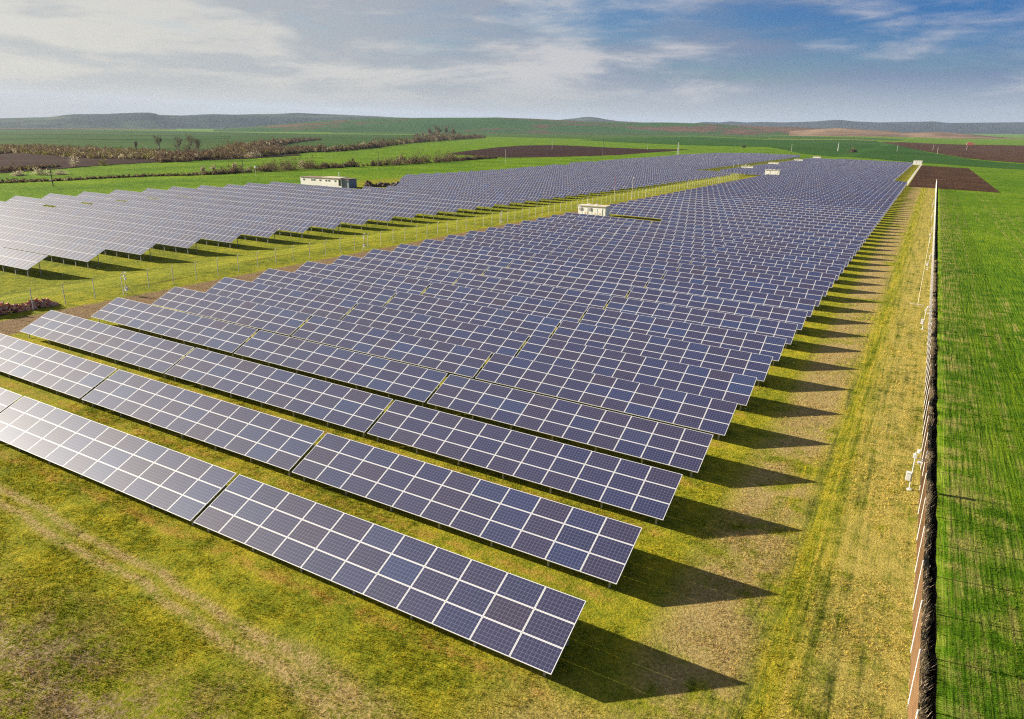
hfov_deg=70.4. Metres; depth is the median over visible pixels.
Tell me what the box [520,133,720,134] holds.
field bare strip
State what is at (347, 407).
solar table
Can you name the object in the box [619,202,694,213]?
solar table
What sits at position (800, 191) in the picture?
solar table
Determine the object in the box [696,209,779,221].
solar table
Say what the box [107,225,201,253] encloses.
solar table
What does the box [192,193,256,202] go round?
solar table
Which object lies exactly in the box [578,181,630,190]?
solar table
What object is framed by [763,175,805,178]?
solar table
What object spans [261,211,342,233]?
solar table
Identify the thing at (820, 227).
solar table
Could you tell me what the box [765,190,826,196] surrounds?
solar table
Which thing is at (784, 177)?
solar table
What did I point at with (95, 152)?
shrubbery
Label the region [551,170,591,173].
solar table
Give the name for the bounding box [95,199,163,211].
solar table
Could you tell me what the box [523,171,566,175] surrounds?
solar table
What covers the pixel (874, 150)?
field dark wheat
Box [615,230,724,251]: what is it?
solar table
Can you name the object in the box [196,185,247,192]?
solar table
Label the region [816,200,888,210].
solar table
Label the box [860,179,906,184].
solar table
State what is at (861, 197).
solar table
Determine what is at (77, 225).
solar table
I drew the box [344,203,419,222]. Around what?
solar table
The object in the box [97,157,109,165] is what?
bush
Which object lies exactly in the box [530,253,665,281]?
solar table
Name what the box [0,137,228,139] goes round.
field strip
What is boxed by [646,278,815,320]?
solar table
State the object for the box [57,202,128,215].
solar table
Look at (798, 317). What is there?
solar table
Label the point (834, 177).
solar table
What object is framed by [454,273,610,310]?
solar table
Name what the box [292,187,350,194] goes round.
solar table
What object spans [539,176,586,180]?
solar table
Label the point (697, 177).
solar table
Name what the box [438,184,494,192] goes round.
solar table
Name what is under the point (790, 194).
solar table
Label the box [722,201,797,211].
solar table
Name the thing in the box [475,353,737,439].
solar table
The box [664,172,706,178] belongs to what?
solar table
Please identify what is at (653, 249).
solar table
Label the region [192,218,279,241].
solar table
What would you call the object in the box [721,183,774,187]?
solar table
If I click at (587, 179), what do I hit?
solar table
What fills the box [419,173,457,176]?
solar table
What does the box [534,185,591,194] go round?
solar table
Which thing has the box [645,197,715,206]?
solar table
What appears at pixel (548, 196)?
solar table
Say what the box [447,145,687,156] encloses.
plowed field
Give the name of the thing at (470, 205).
solar table
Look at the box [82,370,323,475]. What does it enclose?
solar table
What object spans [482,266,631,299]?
solar table
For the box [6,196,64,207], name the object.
solar table
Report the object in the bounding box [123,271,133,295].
tripod mast
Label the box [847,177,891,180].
solar table
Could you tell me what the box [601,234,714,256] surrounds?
solar table
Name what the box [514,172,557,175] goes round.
solar table
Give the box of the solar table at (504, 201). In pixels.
[448,193,512,205]
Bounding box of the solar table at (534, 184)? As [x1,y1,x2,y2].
[493,180,545,185]
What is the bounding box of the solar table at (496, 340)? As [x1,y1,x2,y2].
[341,303,528,356]
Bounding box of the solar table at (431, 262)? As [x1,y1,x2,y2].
[363,249,488,276]
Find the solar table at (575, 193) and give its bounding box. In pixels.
[522,186,579,198]
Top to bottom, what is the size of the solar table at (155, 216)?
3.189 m
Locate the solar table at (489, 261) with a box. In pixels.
[392,244,512,269]
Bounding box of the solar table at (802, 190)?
[772,188,831,193]
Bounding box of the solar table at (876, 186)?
[848,184,901,191]
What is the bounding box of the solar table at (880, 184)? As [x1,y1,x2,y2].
[853,182,903,188]
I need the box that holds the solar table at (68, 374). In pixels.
[0,333,116,403]
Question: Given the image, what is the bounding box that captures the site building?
[300,172,357,187]
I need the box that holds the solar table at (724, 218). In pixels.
[679,213,768,227]
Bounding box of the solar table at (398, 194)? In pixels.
[369,190,430,197]
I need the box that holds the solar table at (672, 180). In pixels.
[629,176,675,183]
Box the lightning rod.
[910,237,930,304]
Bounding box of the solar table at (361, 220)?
[291,208,370,229]
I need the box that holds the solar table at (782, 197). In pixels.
[748,194,815,202]
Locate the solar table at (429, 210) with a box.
[368,201,440,219]
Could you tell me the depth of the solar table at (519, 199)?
203.46 m
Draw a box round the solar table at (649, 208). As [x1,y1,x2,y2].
[610,204,687,215]
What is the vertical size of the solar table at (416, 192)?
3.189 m
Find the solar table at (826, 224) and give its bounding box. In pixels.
[775,219,871,234]
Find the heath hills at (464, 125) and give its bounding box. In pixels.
[213,117,818,134]
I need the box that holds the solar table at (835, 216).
[790,212,878,225]
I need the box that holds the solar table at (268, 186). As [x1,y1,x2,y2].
[244,183,293,189]
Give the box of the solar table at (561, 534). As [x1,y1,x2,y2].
[292,433,641,587]
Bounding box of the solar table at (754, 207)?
[716,203,793,213]
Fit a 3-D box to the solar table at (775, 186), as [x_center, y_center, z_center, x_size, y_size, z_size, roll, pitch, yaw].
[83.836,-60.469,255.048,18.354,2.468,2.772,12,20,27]
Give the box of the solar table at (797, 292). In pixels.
[663,271,823,309]
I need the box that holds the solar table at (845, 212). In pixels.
[799,208,881,220]
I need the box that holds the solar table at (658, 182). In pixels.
[613,177,661,186]
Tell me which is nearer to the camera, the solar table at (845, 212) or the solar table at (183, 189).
the solar table at (845, 212)
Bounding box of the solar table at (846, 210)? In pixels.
[802,206,883,218]
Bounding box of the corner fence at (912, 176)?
[907,163,921,184]
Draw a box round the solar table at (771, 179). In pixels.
[747,178,795,182]
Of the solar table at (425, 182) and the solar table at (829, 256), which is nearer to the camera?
the solar table at (829, 256)
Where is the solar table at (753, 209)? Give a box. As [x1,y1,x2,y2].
[710,205,789,216]
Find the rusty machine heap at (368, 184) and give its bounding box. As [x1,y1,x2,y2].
[363,180,374,186]
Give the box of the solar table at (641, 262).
[551,248,679,274]
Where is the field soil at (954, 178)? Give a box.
[909,166,999,192]
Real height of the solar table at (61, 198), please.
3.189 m
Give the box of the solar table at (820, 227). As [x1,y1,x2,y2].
[769,221,869,238]
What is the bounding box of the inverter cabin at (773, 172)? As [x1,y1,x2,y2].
[765,169,780,174]
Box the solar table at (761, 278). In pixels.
[677,263,829,299]
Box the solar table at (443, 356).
[292,315,491,378]
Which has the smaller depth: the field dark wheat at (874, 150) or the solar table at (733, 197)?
the solar table at (733, 197)
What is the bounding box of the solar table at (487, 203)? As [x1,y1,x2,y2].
[430,195,496,210]
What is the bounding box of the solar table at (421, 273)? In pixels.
[331,255,462,287]
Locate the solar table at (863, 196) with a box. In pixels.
[830,193,894,202]
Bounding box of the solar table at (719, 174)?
[681,171,721,177]
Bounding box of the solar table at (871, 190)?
[841,188,898,195]
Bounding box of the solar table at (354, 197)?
[327,193,391,201]
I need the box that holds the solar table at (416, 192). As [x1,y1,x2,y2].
[388,188,448,196]
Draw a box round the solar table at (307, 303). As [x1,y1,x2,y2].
[205,277,357,319]
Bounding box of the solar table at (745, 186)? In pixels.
[716,184,771,189]
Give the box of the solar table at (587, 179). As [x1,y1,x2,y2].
[549,176,596,180]
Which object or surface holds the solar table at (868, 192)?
on the ground at (978, 259)
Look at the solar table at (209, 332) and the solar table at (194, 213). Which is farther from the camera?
the solar table at (194, 213)
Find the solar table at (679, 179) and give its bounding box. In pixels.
[637,175,682,181]
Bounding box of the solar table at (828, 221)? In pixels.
[780,216,874,231]
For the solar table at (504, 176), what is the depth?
280.07 m
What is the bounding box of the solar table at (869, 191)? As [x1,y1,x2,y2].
[839,189,898,196]
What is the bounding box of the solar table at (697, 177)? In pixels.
[657,173,700,179]
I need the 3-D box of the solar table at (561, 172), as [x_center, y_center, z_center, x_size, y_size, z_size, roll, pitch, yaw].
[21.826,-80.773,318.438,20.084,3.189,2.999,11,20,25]
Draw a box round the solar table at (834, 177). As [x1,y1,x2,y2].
[814,176,858,179]
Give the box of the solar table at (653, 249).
[586,239,704,261]
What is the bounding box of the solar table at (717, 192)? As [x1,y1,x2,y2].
[686,189,747,196]
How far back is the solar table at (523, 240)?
113.04 m
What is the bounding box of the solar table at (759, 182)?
[734,180,784,184]
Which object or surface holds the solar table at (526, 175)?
on the ground at (978, 259)
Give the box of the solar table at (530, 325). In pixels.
[384,291,560,337]
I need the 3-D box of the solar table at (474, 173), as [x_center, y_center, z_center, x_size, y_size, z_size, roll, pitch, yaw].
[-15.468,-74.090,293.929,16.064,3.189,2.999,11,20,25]
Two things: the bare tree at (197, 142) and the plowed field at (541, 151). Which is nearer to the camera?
the bare tree at (197, 142)
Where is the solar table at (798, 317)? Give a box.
[627,287,807,333]
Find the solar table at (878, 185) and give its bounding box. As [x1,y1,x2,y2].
[851,183,903,187]
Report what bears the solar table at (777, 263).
on the ground at (978, 259)
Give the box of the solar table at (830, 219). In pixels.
[785,214,876,228]
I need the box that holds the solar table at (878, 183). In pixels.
[854,181,904,186]
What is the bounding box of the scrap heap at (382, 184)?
[374,181,398,186]
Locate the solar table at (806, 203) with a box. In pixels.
[738,197,808,205]
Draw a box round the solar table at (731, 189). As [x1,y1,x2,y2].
[702,186,760,192]
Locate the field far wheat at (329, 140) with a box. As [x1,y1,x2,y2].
[0,129,428,151]
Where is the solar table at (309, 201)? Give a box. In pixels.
[279,197,347,206]
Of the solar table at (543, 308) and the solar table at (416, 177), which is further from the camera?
the solar table at (416, 177)
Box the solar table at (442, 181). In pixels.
[417,178,467,184]
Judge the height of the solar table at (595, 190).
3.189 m
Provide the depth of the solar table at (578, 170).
332.13 m
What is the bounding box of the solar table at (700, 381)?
[516,335,756,410]
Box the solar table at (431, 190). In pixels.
[405,187,464,195]
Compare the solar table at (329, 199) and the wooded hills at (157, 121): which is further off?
the wooded hills at (157, 121)
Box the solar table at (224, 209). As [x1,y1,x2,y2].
[192,204,266,216]
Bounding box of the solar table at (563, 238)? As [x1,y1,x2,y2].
[485,227,588,246]
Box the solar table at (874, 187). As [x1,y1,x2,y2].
[846,185,901,190]
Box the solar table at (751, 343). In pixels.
[580,307,786,365]
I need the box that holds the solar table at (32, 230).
[0,219,72,240]
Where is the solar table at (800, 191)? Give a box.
[769,189,828,194]
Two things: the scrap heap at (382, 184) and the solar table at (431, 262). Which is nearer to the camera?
the solar table at (431, 262)
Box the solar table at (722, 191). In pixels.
[691,188,751,195]
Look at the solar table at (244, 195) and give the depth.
183.19 m
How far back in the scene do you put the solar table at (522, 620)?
29.18 m
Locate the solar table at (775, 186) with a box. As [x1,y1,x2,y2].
[725,182,777,187]
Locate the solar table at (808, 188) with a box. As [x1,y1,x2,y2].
[779,186,835,191]
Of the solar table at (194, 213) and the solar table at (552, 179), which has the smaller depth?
the solar table at (194, 213)
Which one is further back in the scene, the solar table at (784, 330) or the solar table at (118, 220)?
the solar table at (118, 220)
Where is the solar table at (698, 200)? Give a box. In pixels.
[652,196,721,204]
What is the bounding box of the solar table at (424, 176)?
[405,174,444,177]
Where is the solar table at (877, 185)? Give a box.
[850,184,902,189]
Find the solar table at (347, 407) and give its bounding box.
[165,348,392,437]
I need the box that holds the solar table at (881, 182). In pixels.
[857,181,905,187]
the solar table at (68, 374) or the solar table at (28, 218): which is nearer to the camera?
the solar table at (68, 374)
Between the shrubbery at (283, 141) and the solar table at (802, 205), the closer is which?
the solar table at (802, 205)
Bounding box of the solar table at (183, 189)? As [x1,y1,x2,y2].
[168,186,222,196]
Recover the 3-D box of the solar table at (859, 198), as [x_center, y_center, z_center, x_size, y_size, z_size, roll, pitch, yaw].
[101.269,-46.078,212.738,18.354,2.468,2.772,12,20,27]
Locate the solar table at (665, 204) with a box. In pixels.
[627,200,702,210]
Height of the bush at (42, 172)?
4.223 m
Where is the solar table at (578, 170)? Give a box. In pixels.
[559,169,599,172]
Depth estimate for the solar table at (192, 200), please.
170.16 m
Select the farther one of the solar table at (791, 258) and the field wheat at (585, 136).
the field wheat at (585, 136)
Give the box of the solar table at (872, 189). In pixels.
[843,187,899,193]
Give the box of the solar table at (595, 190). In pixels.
[546,184,601,195]
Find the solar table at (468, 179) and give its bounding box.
[445,177,493,181]
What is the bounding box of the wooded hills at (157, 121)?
[0,113,398,128]
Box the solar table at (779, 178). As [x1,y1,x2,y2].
[757,177,799,180]
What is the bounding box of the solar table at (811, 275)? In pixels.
[691,257,835,289]
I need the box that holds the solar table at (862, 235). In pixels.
[763,224,866,242]
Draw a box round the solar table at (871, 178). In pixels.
[850,177,892,180]
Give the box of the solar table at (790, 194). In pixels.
[757,192,821,199]
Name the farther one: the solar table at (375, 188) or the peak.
the peak
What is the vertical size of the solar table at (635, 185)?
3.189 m
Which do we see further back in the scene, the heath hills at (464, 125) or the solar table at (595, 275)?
the heath hills at (464, 125)
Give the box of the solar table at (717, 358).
[550,320,772,385]
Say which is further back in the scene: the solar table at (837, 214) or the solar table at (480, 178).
the solar table at (480, 178)
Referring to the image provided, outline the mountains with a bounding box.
[699,120,1023,133]
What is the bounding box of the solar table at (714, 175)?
[675,171,716,176]
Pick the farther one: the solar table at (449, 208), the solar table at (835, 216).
the solar table at (449, 208)
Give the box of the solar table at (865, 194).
[832,192,895,200]
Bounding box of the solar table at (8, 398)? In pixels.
[0,388,21,411]
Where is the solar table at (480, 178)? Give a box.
[458,176,505,180]
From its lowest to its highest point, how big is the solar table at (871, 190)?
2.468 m
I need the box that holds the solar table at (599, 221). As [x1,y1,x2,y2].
[550,215,640,230]
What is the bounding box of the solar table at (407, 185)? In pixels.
[398,184,422,187]
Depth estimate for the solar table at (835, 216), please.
162.14 m
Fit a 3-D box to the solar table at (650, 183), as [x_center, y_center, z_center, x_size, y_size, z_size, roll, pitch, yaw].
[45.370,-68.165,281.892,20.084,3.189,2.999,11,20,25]
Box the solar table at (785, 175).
[766,174,809,177]
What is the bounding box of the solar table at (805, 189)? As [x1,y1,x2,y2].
[776,187,833,191]
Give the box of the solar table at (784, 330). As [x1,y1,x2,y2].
[605,296,797,348]
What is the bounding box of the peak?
[563,117,626,121]
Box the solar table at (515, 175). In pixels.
[493,174,537,177]
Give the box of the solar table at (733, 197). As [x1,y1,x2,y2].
[674,192,737,198]
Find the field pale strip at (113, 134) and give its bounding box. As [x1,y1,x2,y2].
[0,133,228,135]
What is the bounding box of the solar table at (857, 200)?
[822,197,891,206]
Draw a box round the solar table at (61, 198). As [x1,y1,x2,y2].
[41,193,101,205]
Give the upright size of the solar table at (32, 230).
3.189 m
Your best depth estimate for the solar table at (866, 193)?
233.39 m
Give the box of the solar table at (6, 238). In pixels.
[0,232,19,249]
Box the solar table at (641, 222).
[563,212,651,227]
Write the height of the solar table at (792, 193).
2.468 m
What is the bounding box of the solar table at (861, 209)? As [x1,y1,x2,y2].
[806,204,884,216]
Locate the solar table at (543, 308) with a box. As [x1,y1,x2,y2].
[422,282,587,322]
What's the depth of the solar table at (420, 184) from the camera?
233.96 m
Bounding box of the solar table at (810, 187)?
[782,185,837,190]
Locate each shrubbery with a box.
[0,142,166,158]
[0,163,60,171]
[0,170,212,182]
[154,138,328,162]
[207,154,328,174]
[228,137,321,148]
[298,131,486,151]
[315,146,497,168]
[413,131,482,136]
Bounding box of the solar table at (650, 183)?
[606,178,654,185]
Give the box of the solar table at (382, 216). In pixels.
[319,205,396,225]
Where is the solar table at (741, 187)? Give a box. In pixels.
[712,184,768,190]
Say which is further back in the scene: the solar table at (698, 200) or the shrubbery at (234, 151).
the shrubbery at (234, 151)
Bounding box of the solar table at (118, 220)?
[79,212,161,228]
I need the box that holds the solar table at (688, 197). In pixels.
[660,194,727,201]
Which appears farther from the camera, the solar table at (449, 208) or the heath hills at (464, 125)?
the heath hills at (464, 125)
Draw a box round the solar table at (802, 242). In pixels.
[741,234,857,255]
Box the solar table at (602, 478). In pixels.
[367,400,682,524]
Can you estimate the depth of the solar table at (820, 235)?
131.70 m
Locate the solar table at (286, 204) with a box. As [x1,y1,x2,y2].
[252,199,322,209]
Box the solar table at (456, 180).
[431,178,481,183]
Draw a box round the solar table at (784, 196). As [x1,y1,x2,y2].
[753,193,818,200]
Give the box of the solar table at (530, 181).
[506,179,556,185]
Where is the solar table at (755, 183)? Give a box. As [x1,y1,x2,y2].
[729,181,781,186]
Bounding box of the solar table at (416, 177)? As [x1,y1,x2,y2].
[400,176,430,179]
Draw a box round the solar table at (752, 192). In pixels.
[697,187,755,193]
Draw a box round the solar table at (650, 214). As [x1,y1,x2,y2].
[609,207,679,220]
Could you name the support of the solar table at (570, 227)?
on the ground at (978, 259)
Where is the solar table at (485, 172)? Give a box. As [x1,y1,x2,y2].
[469,171,502,173]
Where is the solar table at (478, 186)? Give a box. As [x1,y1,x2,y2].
[453,183,508,190]
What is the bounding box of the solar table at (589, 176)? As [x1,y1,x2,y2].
[567,174,613,178]
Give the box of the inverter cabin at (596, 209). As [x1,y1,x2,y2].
[577,203,610,216]
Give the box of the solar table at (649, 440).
[427,374,712,476]
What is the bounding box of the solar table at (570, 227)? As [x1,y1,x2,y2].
[520,220,616,238]
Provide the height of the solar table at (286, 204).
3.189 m
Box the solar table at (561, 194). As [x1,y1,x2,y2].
[508,187,568,200]
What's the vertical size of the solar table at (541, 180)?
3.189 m
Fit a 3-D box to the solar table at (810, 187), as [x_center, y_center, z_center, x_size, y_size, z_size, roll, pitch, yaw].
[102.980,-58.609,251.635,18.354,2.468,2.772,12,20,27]
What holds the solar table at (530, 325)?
on the ground at (978, 259)
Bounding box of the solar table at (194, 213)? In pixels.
[158,206,234,220]
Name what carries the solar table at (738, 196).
on the ground at (978, 259)
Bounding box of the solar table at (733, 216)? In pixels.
[687,211,774,224]
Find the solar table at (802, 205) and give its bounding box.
[733,198,805,206]
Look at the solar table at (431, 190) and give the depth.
213.50 m
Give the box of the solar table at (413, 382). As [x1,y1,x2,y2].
[234,330,447,406]
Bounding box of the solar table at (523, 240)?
[465,230,571,251]
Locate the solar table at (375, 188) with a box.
[362,186,388,190]
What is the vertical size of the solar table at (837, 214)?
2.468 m
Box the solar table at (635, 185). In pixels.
[588,180,638,189]
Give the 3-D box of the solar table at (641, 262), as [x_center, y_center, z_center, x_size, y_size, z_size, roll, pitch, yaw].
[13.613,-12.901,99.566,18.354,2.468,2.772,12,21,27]
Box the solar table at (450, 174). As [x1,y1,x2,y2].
[434,173,469,175]
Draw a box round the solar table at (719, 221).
[670,216,762,230]
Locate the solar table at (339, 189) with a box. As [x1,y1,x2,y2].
[313,185,370,192]
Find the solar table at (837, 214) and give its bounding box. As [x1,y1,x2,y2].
[794,210,879,223]
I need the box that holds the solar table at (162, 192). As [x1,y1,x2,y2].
[142,188,195,198]
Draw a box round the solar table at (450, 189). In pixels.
[423,186,480,192]
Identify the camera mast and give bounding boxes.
[905,449,923,490]
[920,306,929,329]
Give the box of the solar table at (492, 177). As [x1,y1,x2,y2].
[469,175,517,180]
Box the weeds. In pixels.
[901,260,939,718]
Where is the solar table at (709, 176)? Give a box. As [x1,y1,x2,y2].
[669,172,711,178]
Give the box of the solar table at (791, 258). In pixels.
[714,247,845,274]
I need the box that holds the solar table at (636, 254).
[569,243,692,267]
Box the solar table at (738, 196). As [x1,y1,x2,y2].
[680,190,742,197]
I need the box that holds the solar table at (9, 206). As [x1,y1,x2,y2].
[0,201,24,210]
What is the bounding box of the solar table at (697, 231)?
[640,224,741,242]
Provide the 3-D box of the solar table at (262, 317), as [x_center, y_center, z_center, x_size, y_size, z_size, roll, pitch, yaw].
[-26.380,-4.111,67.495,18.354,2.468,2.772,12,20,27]
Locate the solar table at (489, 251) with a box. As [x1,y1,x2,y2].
[419,239,534,262]
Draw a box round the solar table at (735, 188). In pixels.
[707,185,764,190]
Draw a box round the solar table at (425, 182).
[401,179,453,184]
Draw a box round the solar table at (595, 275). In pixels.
[508,259,649,290]
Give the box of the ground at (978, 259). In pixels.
[0,129,1023,718]
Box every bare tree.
[153,135,161,149]
[172,136,181,155]
[182,131,193,156]
[191,137,201,156]
[433,125,441,134]
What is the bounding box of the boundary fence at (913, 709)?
[908,181,936,718]
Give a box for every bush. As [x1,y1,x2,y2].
[9,171,26,175]
[31,167,51,174]
[52,170,68,174]
[69,156,80,165]
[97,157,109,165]
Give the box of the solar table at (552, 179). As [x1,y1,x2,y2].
[528,177,577,181]
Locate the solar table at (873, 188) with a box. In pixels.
[845,186,900,192]
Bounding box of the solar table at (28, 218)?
[0,209,45,223]
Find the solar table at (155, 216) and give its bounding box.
[121,209,198,224]
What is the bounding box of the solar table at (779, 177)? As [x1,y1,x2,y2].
[757,176,802,179]
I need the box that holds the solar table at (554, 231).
[503,223,602,242]
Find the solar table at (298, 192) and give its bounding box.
[269,188,328,196]
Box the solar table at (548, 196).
[495,189,555,202]
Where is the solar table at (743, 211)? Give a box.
[703,207,784,218]
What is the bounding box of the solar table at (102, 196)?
[77,191,135,203]
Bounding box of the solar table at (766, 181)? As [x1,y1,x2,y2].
[741,179,790,182]
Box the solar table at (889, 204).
[819,198,890,207]
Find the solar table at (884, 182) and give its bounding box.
[857,180,905,185]
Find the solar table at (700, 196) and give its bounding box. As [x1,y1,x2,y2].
[666,193,732,201]
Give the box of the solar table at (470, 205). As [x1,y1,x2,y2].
[411,197,479,212]
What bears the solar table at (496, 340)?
on the ground at (978, 259)
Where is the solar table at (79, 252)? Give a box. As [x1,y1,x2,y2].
[3,235,104,268]
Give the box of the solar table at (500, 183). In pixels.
[481,181,533,186]
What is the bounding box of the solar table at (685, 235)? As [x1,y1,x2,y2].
[628,227,733,246]
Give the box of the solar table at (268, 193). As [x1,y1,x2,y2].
[246,190,306,198]
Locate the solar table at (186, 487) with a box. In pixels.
[0,396,235,525]
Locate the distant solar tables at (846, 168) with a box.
[386,153,912,189]
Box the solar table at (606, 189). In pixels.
[557,183,611,193]
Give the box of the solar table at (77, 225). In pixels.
[35,216,118,234]
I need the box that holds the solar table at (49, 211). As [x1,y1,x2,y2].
[15,204,88,219]
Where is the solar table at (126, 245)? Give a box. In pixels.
[58,230,156,260]
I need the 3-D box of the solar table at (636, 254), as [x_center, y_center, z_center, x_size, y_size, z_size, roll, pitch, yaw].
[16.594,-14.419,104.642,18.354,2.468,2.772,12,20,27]
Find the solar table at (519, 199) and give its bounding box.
[464,192,527,206]
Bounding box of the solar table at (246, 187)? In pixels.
[225,184,271,190]
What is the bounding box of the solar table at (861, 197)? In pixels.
[828,194,893,203]
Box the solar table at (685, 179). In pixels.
[644,174,688,181]
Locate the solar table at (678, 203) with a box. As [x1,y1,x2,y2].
[636,199,708,208]
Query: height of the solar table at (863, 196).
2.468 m
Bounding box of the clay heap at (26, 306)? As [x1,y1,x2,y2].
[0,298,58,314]
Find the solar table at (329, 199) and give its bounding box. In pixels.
[304,195,370,204]
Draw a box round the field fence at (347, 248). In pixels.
[4,174,738,312]
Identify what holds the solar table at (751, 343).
on the ground at (978, 259)
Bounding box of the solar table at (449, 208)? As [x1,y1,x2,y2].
[391,199,461,215]
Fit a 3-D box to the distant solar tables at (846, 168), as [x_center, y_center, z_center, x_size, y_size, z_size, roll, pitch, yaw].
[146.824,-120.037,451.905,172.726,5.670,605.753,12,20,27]
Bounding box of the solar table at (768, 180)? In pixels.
[744,178,791,181]
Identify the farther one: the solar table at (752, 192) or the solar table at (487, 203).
the solar table at (752, 192)
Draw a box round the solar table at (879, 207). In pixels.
[813,201,887,214]
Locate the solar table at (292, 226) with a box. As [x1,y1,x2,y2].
[227,214,312,237]
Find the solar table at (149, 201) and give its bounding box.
[130,197,196,208]
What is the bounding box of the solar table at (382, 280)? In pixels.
[294,261,431,295]
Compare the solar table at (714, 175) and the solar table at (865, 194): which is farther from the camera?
the solar table at (714, 175)
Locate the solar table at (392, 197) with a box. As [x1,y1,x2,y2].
[348,191,412,201]
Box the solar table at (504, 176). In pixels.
[481,174,527,178]
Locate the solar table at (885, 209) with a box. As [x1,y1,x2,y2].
[810,202,886,213]
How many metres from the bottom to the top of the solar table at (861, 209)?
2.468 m
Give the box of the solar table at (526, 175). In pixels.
[504,173,548,177]
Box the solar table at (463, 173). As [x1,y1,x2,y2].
[447,172,480,175]
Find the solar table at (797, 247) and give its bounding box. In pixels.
[733,238,854,261]
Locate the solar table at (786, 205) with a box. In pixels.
[728,200,801,209]
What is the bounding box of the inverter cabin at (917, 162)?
[913,160,922,164]
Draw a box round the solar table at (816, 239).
[749,231,860,252]
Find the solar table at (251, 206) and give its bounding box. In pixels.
[223,201,295,212]
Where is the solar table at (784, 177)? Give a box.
[760,175,804,179]
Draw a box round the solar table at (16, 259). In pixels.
[0,247,47,276]
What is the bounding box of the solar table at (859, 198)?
[825,195,892,205]
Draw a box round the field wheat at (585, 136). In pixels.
[331,132,905,140]
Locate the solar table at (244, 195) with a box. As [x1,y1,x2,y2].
[220,191,282,200]
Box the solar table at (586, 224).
[535,217,628,234]
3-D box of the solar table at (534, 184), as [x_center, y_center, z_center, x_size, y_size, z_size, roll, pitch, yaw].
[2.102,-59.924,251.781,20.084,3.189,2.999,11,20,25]
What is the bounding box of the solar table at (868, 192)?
[837,190,897,198]
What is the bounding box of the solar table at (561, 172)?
[542,170,583,173]
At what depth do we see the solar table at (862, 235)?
136.67 m
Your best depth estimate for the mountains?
7837.99 m
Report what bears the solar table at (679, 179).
on the ground at (978, 259)
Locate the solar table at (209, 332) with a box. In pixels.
[91,297,257,356]
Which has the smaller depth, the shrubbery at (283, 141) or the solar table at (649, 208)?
the solar table at (649, 208)
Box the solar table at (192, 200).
[162,195,226,205]
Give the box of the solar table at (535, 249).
[443,234,553,256]
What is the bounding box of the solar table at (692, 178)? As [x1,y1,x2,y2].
[650,174,694,181]
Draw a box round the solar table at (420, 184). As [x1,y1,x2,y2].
[396,181,438,187]
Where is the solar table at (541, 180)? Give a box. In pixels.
[517,178,567,184]
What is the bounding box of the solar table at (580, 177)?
[558,175,604,178]
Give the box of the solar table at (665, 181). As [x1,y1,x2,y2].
[621,176,669,185]
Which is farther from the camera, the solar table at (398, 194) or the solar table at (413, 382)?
the solar table at (398, 194)
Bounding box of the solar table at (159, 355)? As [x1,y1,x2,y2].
[20,310,193,377]
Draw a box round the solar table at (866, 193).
[835,191,896,199]
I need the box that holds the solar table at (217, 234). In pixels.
[151,221,242,247]
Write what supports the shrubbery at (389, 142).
on the ground at (978, 259)
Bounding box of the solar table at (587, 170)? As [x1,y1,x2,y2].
[567,169,607,171]
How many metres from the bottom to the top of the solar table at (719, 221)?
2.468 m
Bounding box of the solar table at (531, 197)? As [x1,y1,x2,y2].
[480,190,542,203]
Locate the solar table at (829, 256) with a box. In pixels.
[724,242,850,266]
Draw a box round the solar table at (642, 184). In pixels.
[597,179,647,188]
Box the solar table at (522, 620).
[193,474,585,675]
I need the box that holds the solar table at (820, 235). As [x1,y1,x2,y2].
[757,227,863,246]
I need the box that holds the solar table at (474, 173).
[458,171,492,174]
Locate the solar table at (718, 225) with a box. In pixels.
[661,218,756,234]
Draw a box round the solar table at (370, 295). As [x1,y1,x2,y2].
[253,268,396,306]
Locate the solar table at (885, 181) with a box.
[863,180,906,183]
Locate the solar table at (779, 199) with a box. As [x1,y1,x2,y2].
[744,196,812,203]
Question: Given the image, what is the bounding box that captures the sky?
[0,0,1023,122]
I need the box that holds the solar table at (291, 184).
[269,182,314,187]
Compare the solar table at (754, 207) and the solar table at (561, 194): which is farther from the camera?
the solar table at (561, 194)
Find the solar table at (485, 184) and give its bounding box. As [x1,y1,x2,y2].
[468,182,521,187]
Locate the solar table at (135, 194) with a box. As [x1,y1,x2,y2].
[110,190,166,200]
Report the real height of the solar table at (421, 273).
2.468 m
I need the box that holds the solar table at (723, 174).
[686,170,726,175]
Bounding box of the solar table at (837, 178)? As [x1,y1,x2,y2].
[817,177,857,179]
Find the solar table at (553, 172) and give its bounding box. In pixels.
[533,171,575,174]
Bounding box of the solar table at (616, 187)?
[568,182,620,192]
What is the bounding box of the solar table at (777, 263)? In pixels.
[703,252,840,280]
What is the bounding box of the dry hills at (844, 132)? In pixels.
[789,128,1023,138]
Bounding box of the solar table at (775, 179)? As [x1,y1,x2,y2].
[751,177,797,180]
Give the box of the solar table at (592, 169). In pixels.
[575,168,610,170]
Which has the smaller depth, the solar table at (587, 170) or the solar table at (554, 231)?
the solar table at (554, 231)
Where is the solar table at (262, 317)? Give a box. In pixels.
[152,287,311,336]
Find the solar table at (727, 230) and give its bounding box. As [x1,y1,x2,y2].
[651,221,749,238]
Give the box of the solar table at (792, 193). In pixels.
[761,191,823,197]
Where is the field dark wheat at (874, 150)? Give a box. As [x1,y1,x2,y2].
[589,136,1023,168]

